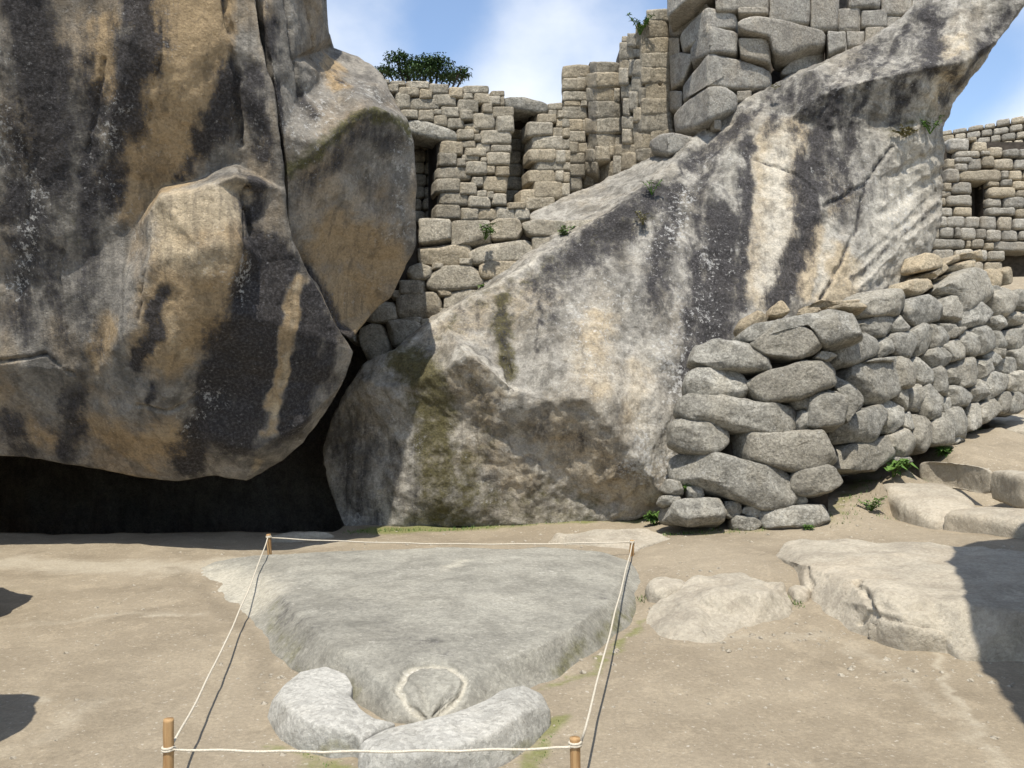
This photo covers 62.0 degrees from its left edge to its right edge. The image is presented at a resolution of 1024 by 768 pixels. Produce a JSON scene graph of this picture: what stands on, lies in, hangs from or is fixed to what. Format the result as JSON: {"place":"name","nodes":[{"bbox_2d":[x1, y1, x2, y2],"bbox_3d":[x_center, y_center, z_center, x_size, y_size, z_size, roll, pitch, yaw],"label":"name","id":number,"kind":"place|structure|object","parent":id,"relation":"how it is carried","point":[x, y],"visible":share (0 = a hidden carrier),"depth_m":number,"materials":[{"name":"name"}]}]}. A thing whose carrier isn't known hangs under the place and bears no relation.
{"place":"outdoors","nodes":[
{"label":"outdoors","id":0,"kind":"place"},
{"bbox_2d":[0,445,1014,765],"bbox_3d":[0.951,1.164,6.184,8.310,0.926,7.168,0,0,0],"label":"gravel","id":1,"kind":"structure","parent":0,"point":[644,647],"depth_m":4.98,"materials":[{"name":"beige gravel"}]},
{"bbox_2d":[0,277,1023,767],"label":"ground","id":2,"kind":"structure","parent":0,"point":[124,687],"depth_m":4.76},
{"bbox_2d":[163,717,173,767],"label":"wooden stake","id":3,"kind":"object","parent":2,"relation":"on","point":[168,737],"visible":0.99,"depth_m":3.34,"materials":[{"name":"brown wood"}]},
{"bbox_2d":[0,0,352,480],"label":"overhanging boulder","id":4,"kind":"object","parent":2,"relation":"on","point":[165,314],"visible":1,"depth_m":7.32,"materials":[{"name":"grey stone"}]},
{"bbox_2d":[255,0,416,338],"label":"split boulder","id":5,"kind":"object","parent":4,"relation":"on","point":[347,148],"visible":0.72,"depth_m":8.01,"materials":[{"name":"grey stone"}]},
{"bbox_2d":[0,333,367,534],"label":"cave wall","id":6,"kind":"structure","parent":2,"relation":"on","point":[291,492],"depth_m":11.85,"materials":[{"name":"black stone"}]},
{"bbox_2d":[266,534,271,554],"bbox_3d":[-2.164,1.496,7.606,0.057,0.314,0.044,0,0,0],"label":"wooden stake","id":7,"kind":"object","parent":2,"relation":"on","point":[269,548],"visible":0.6,"depth_m":7.59,"materials":[{"name":"brown wood"}]},
{"bbox_2d":[161,536,634,753],"bbox_3d":[-0.566,1.418,5.441,3.264,0.133,4.382,0,0,0],"label":"rope","id":8,"kind":"object","parent":7,"relation":"attached to","point":[174,748],"visible":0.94,"depth_m":3.35,"materials":[{"name":"fabric"}]},
{"bbox_2d":[271,531,333,542],"bbox_3d":[-2.149,1.598,8.665,0.682,0.195,0.169,0,0,-19],"label":"flat rock","id":9,"kind":"object","parent":2,"relation":"on","point":[314,535],"visible":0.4,"depth_m":8.61,"materials":[{"name":"grey stone"}]},
{"bbox_2d":[267,667,394,757],"bbox_3d":[-0.885,1.629,4.009,0.424,0.327,0.879,0,0,-31],"label":"collar stone","id":10,"kind":"object","parent":2,"relation":"on","point":[317,709],"visible":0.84,"depth_m":3.85,"materials":[{"name":"stone"}]},
{"bbox_2d":[201,547,639,723],"bbox_3d":[-0.431,1.647,6.469,3.037,0.497,4.192,0,0,-34],"label":"carved stone","id":11,"kind":"object","parent":2,"relation":"on","point":[405,636],"visible":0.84,"depth_m":5.35,"materials":[{"name":"stone"}]},
{"bbox_2d":[374,48,472,88],"bbox_3d":[-1.774,-4.277,16.786,2.011,4.668,1.203,0,0,-16],"label":"tree","id":12,"kind":"object","parent":2,"relation":"on","point":[432,65],"visible":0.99,"depth_m":16.68,"materials":[{"name":"green plant"}]},
{"bbox_2d":[358,686,550,767],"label":"collar stone","id":13,"kind":"object","parent":2,"relation":"on","point":[517,717],"visible":0.92,"depth_m":3.62,"materials":[{"name":"stone"}]},
{"bbox_2d":[349,218,592,359],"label":"retaining wall","id":14,"kind":"structure","parent":2,"relation":"on","point":[449,263],"depth_m":10.35,"materials":[{"name":"grey stone"}]},
{"bbox_2d":[385,79,570,231],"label":"niche wall","id":15,"kind":"structure","parent":14,"relation":"on","point":[481,153],"depth_m":12.17,"materials":[{"name":"stone"}]},
{"bbox_2d":[479,223,495,239],"bbox_3d":[-0.283,-1.813,10.127,0.227,0.203,0.202,0,0,0],"label":"leafy weed","id":16,"kind":"object","parent":14,"relation":"attached to","point":[486,233],"visible":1,"depth_m":10.12,"materials":[{"name":"green plant"}]},
{"bbox_2d":[557,225,574,234],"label":"leafy weed","id":17,"kind":"object","parent":14,"relation":"on","point":[562,230],"visible":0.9,"depth_m":10.17,"materials":[{"name":"green plant"}]},
{"bbox_2d":[570,736,580,767],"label":"wooden stake","id":18,"kind":"object","parent":2,"relation":"on","point":[574,757],"visible":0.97,"depth_m":3.26,"materials":[{"name":"brown wood"}]},
{"bbox_2d":[548,528,669,551],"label":"bedrock","id":19,"kind":"structure","parent":2,"relation":"on","point":[643,537],"depth_m":8.04,"materials":[{"name":"beige stone"}]},
{"bbox_2d":[629,540,633,555],"bbox_3d":[1.033,1.487,7.369,0.054,0.275,0.043,0,0,0],"label":"wooden stake","id":20,"kind":"object","parent":2,"relation":"on","point":[632,552],"visible":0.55,"depth_m":7.35,"materials":[{"name":"brown wood"}]},
{"bbox_2d":[303,429,979,766],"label":"grass","id":21,"kind":"structure","parent":2,"relation":"on","point":[683,533],"depth_m":8.65,"materials":[{"name":"green plant"}]},
{"bbox_2d":[643,511,658,524],"bbox_3d":[1.485,1.405,8.918,0.257,0.174,0.197,0,0,-22],"label":"leafy weed","id":22,"kind":"object","parent":2,"relation":"on","point":[652,518],"visible":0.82,"depth_m":8.88,"materials":[{"name":"green plant"}]},
{"bbox_2d":[644,576,684,602],"bbox_3d":[1.121,1.545,6.197,0.326,0.255,0.431,0,0,27],"label":"flat rock","id":23,"kind":"object","parent":2,"relation":"on","point":[657,589],"visible":0.34,"depth_m":6.06,"materials":[{"name":"beige stone"}]},
{"bbox_2d":[323,0,1023,526],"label":"leaning slab","id":24,"kind":"structure","parent":2,"relation":"on","point":[541,384],"depth_m":9.74,"materials":[{"name":"stone"}]},
{"bbox_2d":[561,9,675,193],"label":"stepped wall","id":25,"kind":"structure","parent":24,"relation":"on","point":[621,116],"depth_m":12.43,"materials":[{"name":"grey stone"}]},
{"bbox_2d":[626,12,654,34],"bbox_3d":[1.791,-5.022,11.904,0.438,0.303,0.249,0,0,0],"label":"leafy weed","id":26,"kind":"object","parent":25,"relation":"on","point":[640,25],"visible":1,"depth_m":11.87,"materials":[{"name":"green plant"}]},
{"bbox_2d":[633,211,648,224],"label":"leafy weed","id":27,"kind":"object","parent":24,"relation":"on","point":[642,217],"visible":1,"depth_m":10.10,"materials":[{"name":"green plant"}]},
{"bbox_2d":[643,179,662,194],"bbox_3d":[1.701,-2.392,10.359,0.303,0.197,0.126,0,0,6],"label":"leafy weed","id":28,"kind":"object","parent":24,"relation":"on","point":[651,187],"visible":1,"depth_m":10.34,"materials":[{"name":"green plant"}]},
{"bbox_2d":[650,0,918,157],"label":"tower masonry","id":29,"kind":"object","parent":24,"relation":"on","point":[726,57],"visible":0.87,"depth_m":11.35,"materials":[{"name":"grey stone"}]},
{"bbox_2d":[891,124,919,136],"bbox_3d":[4.958,-3.180,10.725,0.359,0.132,0.210,0,0,-24],"label":"crack plant","id":30,"kind":"object","parent":24,"relation":"attached to","point":[905,131],"visible":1,"depth_m":10.72,"materials":[{"name":"green plant"}]},
{"bbox_2d":[921,115,944,133],"bbox_3d":[5.293,-3.259,10.743,0.298,0.216,0.158,0,0,12],"label":"crack plant","id":31,"kind":"object","parent":24,"relation":"attached to","point":[926,125],"visible":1,"depth_m":10.74,"materials":[{"name":"green plant"}]},
{"bbox_2d":[646,572,792,642],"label":"bedrock","id":32,"kind":"structure","parent":2,"relation":"on","point":[709,609],"depth_m":5.68,"materials":[{"name":"beige stone"}]},
{"bbox_2d":[656,300,866,530],"bbox_3d":[2.540,0.311,8.792,2.218,2.342,1.570,0,0,0],"label":"stone stack","id":33,"kind":"object","parent":2,"relation":"on","point":[761,410],"visible":0.99,"depth_m":8.26,"materials":[{"name":"grey stone"}]},
{"bbox_2d":[787,585,810,602],"bbox_3d":[2.030,1.540,6.041,0.168,0.208,0.281,0,0,27],"label":"flat rock","id":34,"kind":"object","parent":2,"relation":"on","point":[798,593],"visible":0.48,"depth_m":5.97,"materials":[{"name":"beige stone"}]},
{"bbox_2d":[803,524,814,529],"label":"leafy weed","id":35,"kind":"object","parent":2,"relation":"on","point":[806,527],"visible":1,"depth_m":7.98,"materials":[{"name":"green plant"}]},
{"bbox_2d":[858,495,886,510],"bbox_3d":[3.554,1.184,8.416,0.219,0.169,0.237,0,0,-25],"label":"leafy weed","id":36,"kind":"object","parent":2,"relation":"on","point":[877,501],"visible":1,"depth_m":8.39,"materials":[{"name":"green plant"}]},
{"bbox_2d":[776,538,1023,661],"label":"rock ledge","id":37,"kind":"object","parent":2,"relation":"on","point":[968,602],"visible":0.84,"depth_m":5.53,"materials":[{"name":"beige stone"}]},
{"bbox_2d":[885,459,917,477],"bbox_3d":[4.078,0.895,8.986,0.339,0.205,0.318,0,0,0],"label":"broadleaf plant","id":38,"kind":"object","parent":2,"relation":"on","point":[892,466],"visible":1,"depth_m":8.98,"materials":[{"name":"green plant"}]},
{"bbox_2d":[898,458,911,470],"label":"leafy weed","id":39,"kind":"object","parent":2,"relation":"on","point":[904,462],"visible":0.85,"depth_m":8.98,"materials":[{"name":"green plant"}]},
{"bbox_2d":[868,623,947,653],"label":"bedrock","id":40,"kind":"structure","parent":2,"relation":"on","point":[938,637],"depth_m":5.03,"materials":[{"name":"beige stone"}]},
{"bbox_2d":[797,249,1023,474],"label":"dry stone wall","id":41,"kind":"structure","parent":2,"relation":"on","point":[925,363],"depth_m":9.87,"materials":[{"name":"grey stone"}]},
{"bbox_2d":[883,483,975,529],"bbox_3d":[4.196,1.354,8.479,0.819,0.650,1.408,0,0,0],"label":"stone step","id":42,"kind":"object","parent":2,"relation":"on","point":[928,505],"visible":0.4,"depth_m":8.30,"materials":[{"name":"beige stone"}]},
{"bbox_2d":[935,446,952,456],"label":"leafy weed","id":43,"kind":"object","parent":2,"relation":"on","point":[945,450],"visible":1,"depth_m":9.67,"materials":[{"name":"green plant"}]},
{"bbox_2d":[919,462,991,493],"bbox_3d":[4.646,0.966,8.885,0.123,0.273,0.966,0,0,-17],"label":"stone step","id":44,"kind":"object","parent":2,"relation":"on","point":[972,478],"visible":0.88,"depth_m":8.93,"materials":[{"name":"beige stone"}]},
{"bbox_2d":[931,137,1023,277],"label":"niche wall","id":45,"kind":"structure","parent":2,"relation":"on","point":[983,198],"depth_m":17.54,"materials":[{"name":"grey stone"}]},
{"bbox_2d":[943,116,1023,141],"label":"terrace wall","id":46,"kind":"structure","parent":2,"relation":"on","point":[1004,130],"depth_m":23.90,"materials":[{"name":"grey stone"}]},
{"bbox_2d":[944,506,1023,538],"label":"stone step","id":47,"kind":"object","parent":2,"relation":"on","point":[1001,522],"visible":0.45,"depth_m":7.45,"materials":[{"name":"beige stone"}]},
{"bbox_2d":[990,470,1023,508],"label":"stone step","id":48,"kind":"object","parent":47,"relation":"on","point":[1007,487],"visible":1,"depth_m":8.03,"materials":[{"name":"beige stone"}]},
{"bbox_2d":[981,414,1023,434],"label":"stone step","id":49,"kind":"object","parent":2,"relation":"on","point":[1014,423],"visible":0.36,"depth_m":11.18,"materials":[{"name":"beige stone"}]},
{"bbox_2d":[327,0,1023,132],"label":"sky","id":50,"kind":"structure","parent":0,"point":[517,48],"materials":[{"name":"blue"}]}
]}

